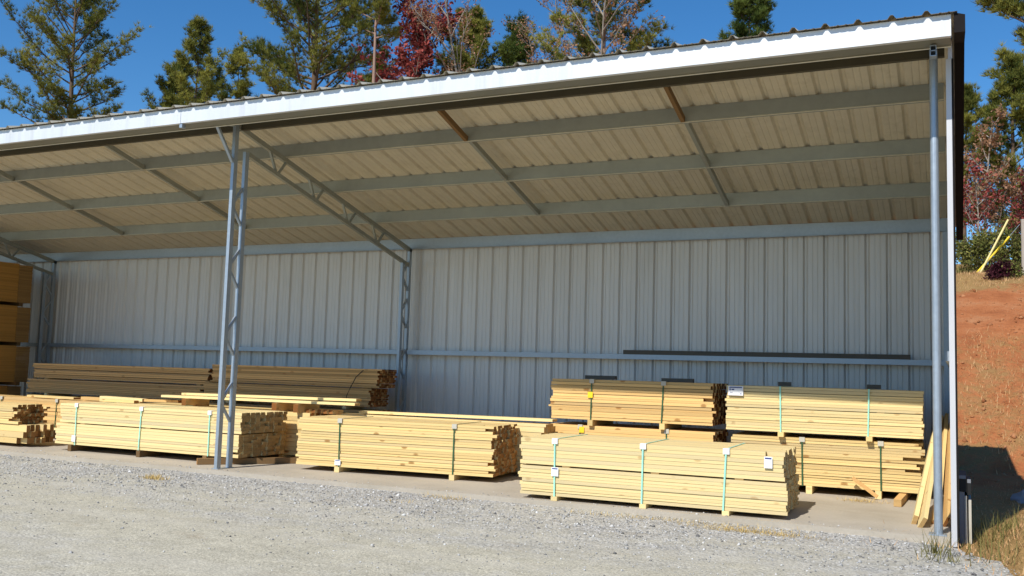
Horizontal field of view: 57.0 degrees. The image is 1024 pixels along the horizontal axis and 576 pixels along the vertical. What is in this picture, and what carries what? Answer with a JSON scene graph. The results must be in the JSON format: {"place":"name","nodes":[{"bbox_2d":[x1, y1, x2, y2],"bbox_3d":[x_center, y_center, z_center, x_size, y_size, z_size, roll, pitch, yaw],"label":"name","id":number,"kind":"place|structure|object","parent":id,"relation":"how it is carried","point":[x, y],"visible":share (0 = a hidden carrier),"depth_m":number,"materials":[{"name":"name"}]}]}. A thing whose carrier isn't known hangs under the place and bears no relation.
{"place":"outdoors","nodes":[
{"label":"outdoors","id":0,"kind":"place"},
{"bbox_2d":[0,437,950,545],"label":"concrete slab","id":1,"kind":"structure","parent":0,"point":[819,507],"depth_m":11.73,"materials":[{"name":"beige concrete"}]},
{"bbox_2d":[0,385,20,395],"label":"sheet stack","id":2,"kind":"object","parent":1,"relation":"on","point":[9,390],"visible":0.27,"depth_m":20.43,"materials":[{"name":"brown wood"}]},
{"bbox_2d":[0,345,29,385],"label":"sheet stack","id":3,"kind":"object","parent":2,"relation":"on","point":[14,368],"visible":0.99,"depth_m":20.33,"materials":[{"name":"brown wood"}]},
{"bbox_2d":[0,305,30,345],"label":"sheet stack","id":4,"kind":"object","parent":3,"relation":"on","point":[14,324],"visible":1,"depth_m":20.43,"materials":[{"name":"brown wood"}]},
{"bbox_2d":[0,261,32,306],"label":"sheet stack","id":5,"kind":"object","parent":4,"relation":"on","point":[15,283],"visible":1,"depth_m":20.50,"materials":[{"name":"brown wood"}]},
{"bbox_2d":[0,401,55,443],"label":"lumber bundle","id":6,"kind":"object","parent":1,"relation":"on","point":[25,423],"visible":1,"depth_m":15.66,"materials":[{"name":"brown wood"}]},
{"bbox_2d":[0,395,143,427],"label":"lumber bundle","id":7,"kind":"object","parent":1,"relation":"on","point":[53,416],"visible":0.25,"depth_m":17.36,"materials":[{"name":"beige wood"}]},
{"bbox_2d":[27,395,80,398],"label":"board","id":8,"kind":"object","parent":7,"relation":"on","point":[59,397],"visible":1,"depth_m":17.40,"materials":[{"name":"brown wood"}]},
{"bbox_2d":[81,397,99,399],"bbox_3d":[-7.597,2.002,17.104,0.480,0.050,0.120,-1,-6,25],"label":"wood block","id":9,"kind":"object","parent":7,"relation":"on","point":[90,398],"depth_m":17.05,"materials":[{"name":"beige wood"}]},
{"bbox_2d":[28,394,169,402],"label":"lumber bundle","id":10,"kind":"object","parent":1,"relation":"on","point":[88,396],"visible":0.01,"depth_m":19.72,"materials":[{"name":"brown wood"}]},
{"bbox_2d":[26,363,217,400],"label":"lumber bundle","id":11,"kind":"object","parent":10,"relation":"on","point":[59,379],"visible":0.78,"depth_m":18.86,"materials":[{"name":"brown wood"}]},
{"bbox_2d":[54,402,287,457],"bbox_3d":[-5.440,2.254,14.918,3.865,0.763,1.090,-1,-6,25],"label":"lumber bundle","id":12,"kind":"object","parent":1,"relation":"on","point":[144,430],"visible":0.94,"depth_m":14.41,"materials":[{"name":"brown wood"}]},
{"bbox_2d":[99,399,138,402],"bbox_3d":[-6.642,1.909,15.941,0.800,0.045,0.100,-1,-6,25],"label":"wood block","id":13,"kind":"object","parent":12,"relation":"on","point":[118,400],"depth_m":15.87,"materials":[{"name":"brown wood"}]},
{"bbox_2d":[144,403,343,456],"bbox_3d":[-4.675,2.372,15.814,3.954,0.733,0.888,-1,-6,25],"label":"lumber bundle","id":14,"kind":"object","parent":1,"relation":"on","point":[291,440],"visible":0.02,"depth_m":14.81,"materials":[{"name":"brown wood"}]},
{"bbox_2d":[100,396,145,401],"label":"board","id":15,"kind":"object","parent":14,"relation":"on","point":[122,398],"visible":0.86,"depth_m":16.57,"materials":[{"name":"brown wood"}]},
{"bbox_2d":[144,399,181,402],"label":"board","id":16,"kind":"object","parent":14,"relation":"on","point":[159,400],"visible":0.86,"depth_m":16.13,"materials":[{"name":"beige wood"}]},
{"bbox_2d":[181,398,209,405],"bbox_3d":[-5.332,1.925,15.905,0.090,0.130,0.550,-1,-6,25],"label":"wood block","id":17,"kind":"object","parent":14,"relation":"on","point":[193,402],"depth_m":15.82,"materials":[{"name":"orange wood"}]},
{"bbox_2d":[161,395,359,405],"bbox_3d":[-4.134,1.802,15.191,3.981,0.058,0.140,-1,-6,26],"label":"board","id":18,"kind":"object","parent":17,"relation":"on","point":[273,400],"visible":1,"depth_m":14.99,"materials":[{"name":"brown wood"}]},
{"bbox_2d":[181,393,361,400],"bbox_3d":[-3.964,1.762,15.271,3.622,0.073,0.140,-1,-6,27],"label":"board","id":19,"kind":"object","parent":18,"relation":"on","point":[284,397],"visible":1,"depth_m":15.06,"materials":[{"name":"brown wood"}]},
{"bbox_2d":[272,403,297,410],"bbox_3d":[-3.631,1.903,15.105,0.090,0.130,0.550,-1,-6,25],"label":"wood block","id":20,"kind":"object","parent":14,"relation":"on","point":[282,406],"depth_m":14.98,"materials":[{"name":"orange wood"}]},
{"bbox_2d":[293,404,319,412],"bbox_3d":[-3.252,1.898,14.926,0.090,0.130,0.550,-1,-6,25],"label":"wood block","id":21,"kind":"object","parent":14,"relation":"on","point":[299,408],"depth_m":14.79,"materials":[{"name":"orange wood"}]},
{"bbox_2d":[196,457,298,464],"bbox_3d":[-3.677,2.562,14.003,1.908,0.085,0.100,4,-6,-24],"label":"timber","id":22,"kind":"object","parent":1,"relation":"on","point":[258,460],"visible":0.64,"depth_m":13.90,"materials":[{"name":"brown wood"}]},
{"bbox_2d":[209,402,389,414],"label":"lumber bundle","id":23,"kind":"object","parent":1,"relation":"on","point":[355,410],"visible":0.06,"depth_m":17.08,"materials":[{"name":"brown wood"}]},
{"bbox_2d":[202,364,396,408],"bbox_3d":[-3.939,1.798,17.282,3.974,0.703,0.616,-1,-6,25],"label":"lumber bundle","id":24,"kind":"object","parent":23,"relation":"on","point":[369,382],"visible":0.81,"depth_m":16.84,"materials":[{"name":"brown wood"}]},
{"bbox_2d":[296,415,518,480],"bbox_3d":[-1.487,2.241,13.367,3.043,0.743,1.010,0,-5,19],"label":"lumber bundle","id":25,"kind":"object","parent":1,"relation":"on","point":[456,450],"visible":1,"depth_m":12.92,"materials":[{"name":"brown wood"}]},
{"bbox_2d":[0,11,964,547],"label":"open shed","id":26,"kind":"structure","parent":1,"relation":"on","point":[504,241],"depth_m":15.03,"materials":[{"name":"metal"}]},
{"bbox_2d":[623,350,910,359],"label":"metal beam","id":27,"kind":"structure","parent":26,"relation":"attached to","point":[793,355],"depth_m":14.75,"materials":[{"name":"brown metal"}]},
{"bbox_2d":[505,426,557,473],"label":"lumber bundle","id":28,"kind":"object","parent":1,"relation":"on","point":[524,431],"visible":0.06,"depth_m":13.39,"materials":[{"name":"brown wood"}]},
{"bbox_2d":[317,409,330,413],"bbox_3d":[-2.928,1.928,14.743,0.085,0.060,0.209,-3,-7,42],"label":"offcut","id":29,"kind":"object","parent":28,"relation":"on","point":[320,411],"visible":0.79,"depth_m":14.68,"materials":[{"name":"orange wood"}]},
{"bbox_2d":[336,413,552,426],"bbox_3d":[-1.076,1.969,14.109,3.530,0.038,0.280,-1,-6,24],"label":"board","id":30,"kind":"object","parent":28,"relation":"on","point":[470,420],"visible":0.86,"depth_m":13.95,"materials":[{"name":"brown wood"}]},
{"bbox_2d":[329,410,342,413],"bbox_3d":[-2.729,1.926,14.649,0.085,0.060,0.209,-3,-7,42],"label":"offcut","id":31,"kind":"object","parent":30,"relation":"on","point":[335,411],"visible":1,"depth_m":14.60,"materials":[{"name":"orange wood"}]},
{"bbox_2d":[359,411,556,421],"bbox_3d":[-0.866,1.910,14.088,3.231,0.055,0.190,-1,-6,24],"label":"board","id":32,"kind":"object","parent":30,"relation":"on","point":[464,416],"visible":1,"depth_m":13.96,"materials":[{"name":"brown wood"}]},
{"bbox_2d":[551,421,728,442],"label":"lumber bundle","id":33,"kind":"object","parent":1,"relation":"on","point":[677,433],"visible":0.25,"depth_m":13.40,"materials":[{"name":"beige wood"}]},
{"bbox_2d":[549,378,727,429],"bbox_3d":[1.846,1.684,13.777,2.467,0.668,0.970,-1,-6,25],"label":"lumber bundle","id":34,"kind":"object","parent":33,"relation":"on","point":[663,404],"visible":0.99,"depth_m":13.34,"materials":[{"name":"beige wood"}]},
{"bbox_2d":[585,375,616,379],"bbox_3d":[1.312,1.319,13.905,0.461,0.058,0.100,0,-6,23],"label":"dark timber","id":35,"kind":"object","parent":34,"relation":"on","point":[601,377],"visible":0.86,"depth_m":13.85,"materials":[{"name":"grey wood"}]},
{"bbox_2d":[661,378,693,382],"bbox_3d":[2.356,1.314,13.413,0.451,0.058,0.100,0,-6,23],"label":"dark timber","id":36,"kind":"object","parent":34,"relation":"on","point":[678,380],"visible":0.79,"depth_m":13.36,"materials":[{"name":"grey wood"}]},
{"bbox_2d":[518,433,799,515],"bbox_3d":[1.700,2.139,10.985,3.071,0.708,1.170,-1,-6,24],"label":"lumber bundle","id":37,"kind":"object","parent":1,"relation":"on","point":[728,479],"visible":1,"depth_m":10.47,"materials":[{"name":"brown wood"}]},
{"bbox_2d":[731,431,925,498],"bbox_3d":[4.254,2.361,12.704,2.418,0.723,1.090,-1,-6,24],"label":"lumber bundle","id":38,"kind":"object","parent":1,"relation":"on","point":[880,466],"visible":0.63,"depth_m":12.13,"materials":[{"name":"brown wood"}]},
{"bbox_2d":[725,385,923,441],"bbox_3d":[4.215,1.674,12.728,2.471,0.660,1.090,-1,-6,24],"label":"lumber bundle","id":39,"kind":"object","parent":38,"relation":"on","point":[871,415],"visible":1,"depth_m":12.24,"materials":[{"name":"brown wood"}]},
{"bbox_2d":[778,382,790,385],"bbox_3d":[3.695,1.302,12.782,0.172,0.058,0.100,0,-5,19],"label":"dark timber","id":40,"kind":"object","parent":39,"relation":"on","point":[784,383],"visible":1,"depth_m":12.74,"materials":[{"name":"wood"}]},
{"bbox_2d":[867,385,880,388],"bbox_3d":[4.718,1.289,12.301,0.172,0.058,0.100,0,-5,19],"label":"dark timber","id":41,"kind":"object","parent":39,"relation":"on","point":[873,386],"visible":1,"depth_m":12.25,"materials":[{"name":"wood"}]},
{"bbox_2d":[852,476,878,497],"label":"splinter board","id":42,"kind":"object","parent":1,"relation":"on","point":[865,487],"visible":1,"depth_m":11.89,"materials":[{"name":"brown wood"}]},
{"bbox_2d":[894,492,911,506],"bbox_3d":[4.944,2.630,11.911,0.085,0.085,1.581,-1,-6,27],"label":"timber","id":43,"kind":"object","parent":1,"relation":"on","point":[900,499],"visible":0.79,"depth_m":11.42,"materials":[{"name":"brown wood"}]},
{"bbox_2d":[911,429,932,523],"bbox_3d":[4.858,2.114,11.061,0.085,1.039,2.732,-1,-6,29],"label":"leaning board","id":44,"kind":"object","parent":1,"relation":"on","point":[915,517],"visible":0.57,"depth_m":10.58,"materials":[{"name":"brown wood"}]},
{"bbox_2d":[917,415,942,527],"bbox_3d":[4.898,2.070,11.008,0.105,1.104,3.098,-1,-6,27],"label":"leaning board","id":45,"kind":"object","parent":1,"relation":"on","point":[924,511],"visible":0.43,"depth_m":10.09,"materials":[{"name":"brown wood"}]},
{"bbox_2d":[931,413,948,523],"bbox_3d":[5.070,2.068,11.149,0.092,1.116,2.799,-1,-6,27],"label":"leaning board","id":46,"kind":"object","parent":1,"relation":"on","point":[945,427],"visible":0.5,"depth_m":11.53,"materials":[{"name":"brown wood"}]},
{"bbox_2d":[943,422,950,526],"bbox_3d":[5.053,2.071,10.918,0.075,1.045,2.622,-1,-6,26],"label":"leaning board","id":47,"kind":"object","parent":1,"relation":"on","point":[947,501],"visible":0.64,"depth_m":10.44,"materials":[{"name":"beige wood"}]},
{"bbox_2d":[0,449,1015,575],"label":"gravel yard","id":48,"kind":"structure","parent":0,"point":[90,538],"depth_m":8.47,"materials":[{"name":"grey gravel"}]},
{"bbox_2d":[139,473,173,480],"bbox_3d":[-4.587,2.422,12.177,0.629,0.091,0.327,-1,-6,25],"label":"straw clump","id":49,"kind":"object","parent":48,"relation":"on","point":[157,477],"visible":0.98,"depth_m":12.16,"materials":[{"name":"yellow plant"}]},
{"bbox_2d":[363,492,887,542],"bbox_3d":[1.591,2.498,11.166,5.734,0.122,3.624,-1,-6,25],"label":"straw scatter","id":50,"kind":"object","parent":48,"relation":"on","point":[726,528],"visible":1,"depth_m":9.59,"materials":[{"name":"beige plant"}]},
{"bbox_2d":[0,0,1023,263],"label":"sky","id":51,"kind":"structure","parent":0,"point":[694,21],"materials":[{"name":"blue"}]},
{"bbox_2d":[864,481,1023,575],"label":"dry grass","id":52,"kind":"structure","parent":0,"point":[1021,525],"depth_m":8.85,"materials":[{"name":"beige plant"}]},
{"bbox_2d":[933,264,1023,575],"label":"hillside","id":53,"kind":"structure","parent":0,"point":[987,463],"depth_m":18.01,"materials":[{"name":"red soil"}]},
{"bbox_2d":[0,0,153,122],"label":"pine tree","id":54,"kind":"object","parent":53,"relation":"on","point":[99,14],"visible":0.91,"depth_m":52.55,"materials":[{"name":"green plant"}]},
{"bbox_2d":[154,58,196,106],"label":"pine tree","id":55,"kind":"object","parent":53,"relation":"on","point":[164,86],"visible":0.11,"depth_m":56.23,"materials":[{"name":"green plant"}]},
{"bbox_2d":[139,14,231,109],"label":"pine tree","id":56,"kind":"object","parent":53,"relation":"on","point":[197,27],"visible":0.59,"depth_m":54.15,"materials":[{"name":"green plant"}]},
{"bbox_2d":[214,45,255,100],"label":"pine tree","id":57,"kind":"object","parent":53,"relation":"on","point":[244,84],"visible":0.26,"depth_m":52.90,"materials":[{"name":"green plant"}]},
{"bbox_2d":[232,0,397,96],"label":"pine tree","id":58,"kind":"object","parent":53,"relation":"on","point":[302,11],"visible":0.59,"depth_m":45.17,"materials":[{"name":"green plant"}]},
{"bbox_2d":[340,0,407,82],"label":"pine tree","id":59,"kind":"object","parent":53,"relation":"on","point":[381,8],"visible":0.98,"depth_m":41.91,"materials":[{"name":"green plant"}]},
{"bbox_2d":[363,44,392,82],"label":"pine tree","id":60,"kind":"object","parent":53,"relation":"on","point":[369,74],"visible":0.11,"depth_m":45.17,"materials":[{"name":"green plant"}]},
{"bbox_2d":[345,0,464,84],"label":"broadleaf tree","id":61,"kind":"object","parent":53,"relation":"on","point":[420,41],"visible":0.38,"depth_m":42.49,"materials":[{"name":"red plant"}]},
{"bbox_2d":[432,3,504,74],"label":"pine tree","id":62,"kind":"object","parent":53,"relation":"on","point":[481,22],"visible":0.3,"depth_m":44.01,"materials":[{"name":"green plant"}]},
{"bbox_2d":[401,0,608,71],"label":"broadleaf tree","id":63,"kind":"object","parent":53,"relation":"on","point":[433,16],"visible":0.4,"depth_m":38.64,"materials":[{"name":"red plant"}]},
{"bbox_2d":[490,10,538,66],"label":"pine tree","id":64,"kind":"object","parent":53,"relation":"on","point":[511,55],"visible":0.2,"depth_m":44.05,"materials":[{"name":"green plant"}]},
{"bbox_2d":[524,31,553,63],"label":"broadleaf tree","id":65,"kind":"object","parent":53,"relation":"on","point":[537,54],"visible":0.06,"depth_m":41.49,"materials":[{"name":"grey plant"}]},
{"bbox_2d":[522,0,675,60],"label":"broadleaf tree","id":66,"kind":"object","parent":53,"relation":"on","point":[586,44],"visible":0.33,"depth_m":37.88,"materials":[{"name":"green plant"}]},
{"bbox_2d":[552,0,664,57],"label":"broadleaf tree","id":67,"kind":"object","parent":53,"relation":"on","point":[622,23],"visible":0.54,"depth_m":35.67,"materials":[{"name":"green plant"}]},
{"bbox_2d":[717,0,776,39],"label":"pine tree","id":68,"kind":"object","parent":53,"relation":"on","point":[755,12],"visible":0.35,"depth_m":40.65,"materials":[{"name":"green plant"}]},
{"bbox_2d":[955,224,969,265],"bbox_3d":[14.515,-1.231,31.358,1.343,1.927,1.197,2,-5,-4],"label":"shrub","id":69,"kind":"object","parent":53,"relation":"on","point":[959,246],"visible":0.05,"depth_m":31.29,"materials":[{"name":"green plant"}]},
{"bbox_2d":[959,470,966,543],"bbox_3d":[4.654,2.229,9.737,0.066,0.662,1.016,-1,-6,25],"label":"leaning sheet","id":70,"kind":"object","parent":53,"relation":"on","point":[963,501],"visible":0.96,"depth_m":9.29,"materials":[{"name":"grey metal"}]},
{"bbox_2d":[909,504,1023,565],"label":"weeds","id":71,"kind":"object","parent":53,"relation":"on","point":[979,541],"visible":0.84,"depth_m":8.60,"materials":[{"name":"plant"}]},
{"bbox_2d":[967,476,971,543],"bbox_3d":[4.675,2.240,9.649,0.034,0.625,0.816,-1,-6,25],"label":"post","id":72,"kind":"object","parent":53,"relation":"on","point":[969,522],"visible":0.93,"depth_m":9.30,"materials":[{"name":"white plastic"}]},
{"bbox_2d":[956,233,994,271],"bbox_3d":[14.505,-1.025,29.708,1.414,1.510,1.132,-1,-6,25],"label":"shrub","id":73,"kind":"object","parent":53,"relation":"on","point":[967,252],"visible":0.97,"depth_m":29.63,"materials":[{"name":"green plant"}]},
{"bbox_2d":[963,224,1002,267],"bbox_3d":[15.112,-1.155,30.213,1.364,1.792,1.691,-1,-6,25],"label":"shrub","id":74,"kind":"object","parent":53,"relation":"on","point":[990,237],"visible":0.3,"depth_m":29.97,"materials":[{"name":"green plant"}]},
{"bbox_2d":[962,81,1004,264],"bbox_3d":[18.745,-4.638,38.702,3.035,7.962,2.748,-1,-6,25],"label":"pine tree","id":75,"kind":"object","parent":53,"relation":"on","point":[971,98],"visible":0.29,"depth_m":38.41,"materials":[{"name":"green plant"}]},
{"bbox_2d":[964,103,1012,260],"bbox_3d":[16.925,-3.695,34.313,1.843,6.104,2.337,4,-6,-21],"label":"broadleaf tree","id":76,"kind":"object","parent":53,"relation":"on","point":[991,139],"visible":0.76,"depth_m":34.13,"materials":[{"name":"red plant"}]},
{"bbox_2d":[962,155,1014,261],"bbox_3d":[16.197,-2.531,32.936,1.812,4.305,2.034,2,-5,-1],"label":"broadleaf tree","id":77,"kind":"object","parent":53,"relation":"on","point":[968,211],"visible":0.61,"depth_m":32.97,"materials":[{"name":"red plant"}]},
{"bbox_2d":[956,270,1023,471],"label":"bank tufts","id":78,"kind":"object","parent":53,"relation":"on","point":[982,273],"visible":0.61,"depth_m":19.11,"materials":[{"name":"brown plant"}]},
{"bbox_2d":[959,284,1023,483],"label":"soil clods","id":79,"kind":"object","parent":53,"relation":"on","point":[1013,435],"visible":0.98,"depth_m":18.88,"materials":[{"name":"soil"}]},
{"bbox_2d":[970,166,1023,234],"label":"broadleaf tree","id":80,"kind":"object","parent":53,"relation":"on","point":[1006,186],"visible":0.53,"depth_m":33.43,"materials":[{"name":"red plant"}]},
{"bbox_2d":[971,42,1023,263],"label":"pine tree","id":81,"kind":"object","parent":53,"relation":"on","point":[1009,85],"visible":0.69,"depth_m":36.15,"materials":[{"name":"green plant"}]},
{"bbox_2d":[971,0,1023,45],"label":"pine tree","id":82,"kind":"object","parent":53,"relation":"on","point":[1009,8],"visible":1,"depth_m":26.03,"materials":[{"name":"green plant"}]},
{"bbox_2d":[977,219,1023,272],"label":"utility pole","id":83,"kind":"object","parent":53,"relation":"on","point":[989,257],"visible":0.72,"depth_m":28.69,"materials":[{"name":"yellow wood"}]},
{"bbox_2d":[982,222,1020,266],"bbox_3d":[15.329,-1.107,29.364,1.010,1.852,1.343,5,-6,-35],"label":"shrub","id":84,"kind":"object","parent":53,"relation":"on","point":[1004,249],"visible":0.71,"depth_m":29.27,"materials":[{"name":"green plant"}]},
{"bbox_2d":[981,255,1021,279],"bbox_3d":[13.266,-0.410,25.600,0.955,0.954,0.898,4,-6,-23],"label":"bush","id":85,"kind":"object","parent":53,"relation":"on","point":[993,274],"visible":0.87,"depth_m":25.47,"materials":[{"name":"purple plant"}]},
{"bbox_2d":[991,216,1020,259],"bbox_3d":[16.252,-1.354,30.630,1.537,2.010,1.363,-1,-6,25],"label":"shrub","id":86,"kind":"object","parent":53,"relation":"on","point":[1003,222],"visible":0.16,"depth_m":30.61,"materials":[{"name":"green plant"}]},
{"bbox_2d":[992,165,1023,246],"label":"broadleaf tree","id":87,"kind":"object","parent":53,"relation":"on","point":[1017,214],"visible":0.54,"depth_m":31.40,"materials":[{"name":"red plant"}]},
{"bbox_2d":[996,258,1023,278],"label":"bush","id":88,"kind":"object","parent":53,"relation":"on","point":[1016,272],"visible":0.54,"depth_m":25.40,"materials":[{"name":"green plant"}]},
{"bbox_2d":[1009,247,1020,265],"bbox_3d":[16.045,-0.989,29.270,1.299,1.566,1.181,-1,-6,25],"label":"shrub","id":89,"kind":"object","parent":53,"relation":"on","point":[1019,248],"visible":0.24,"depth_m":29.34,"materials":[{"name":"green plant"}]},
{"bbox_2d":[1010,490,1023,503],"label":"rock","id":90,"kind":"object","parent":53,"relation":"on","point":[1018,497],"visible":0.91,"depth_m":12.82,"materials":[{"name":"stone"}]},
{"bbox_2d":[956,264,1021,273],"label":"hill grass","id":91,"kind":"structure","parent":0,"point":[963,269],"depth_m":29.89,"materials":[{"name":"plant"}]}
]}

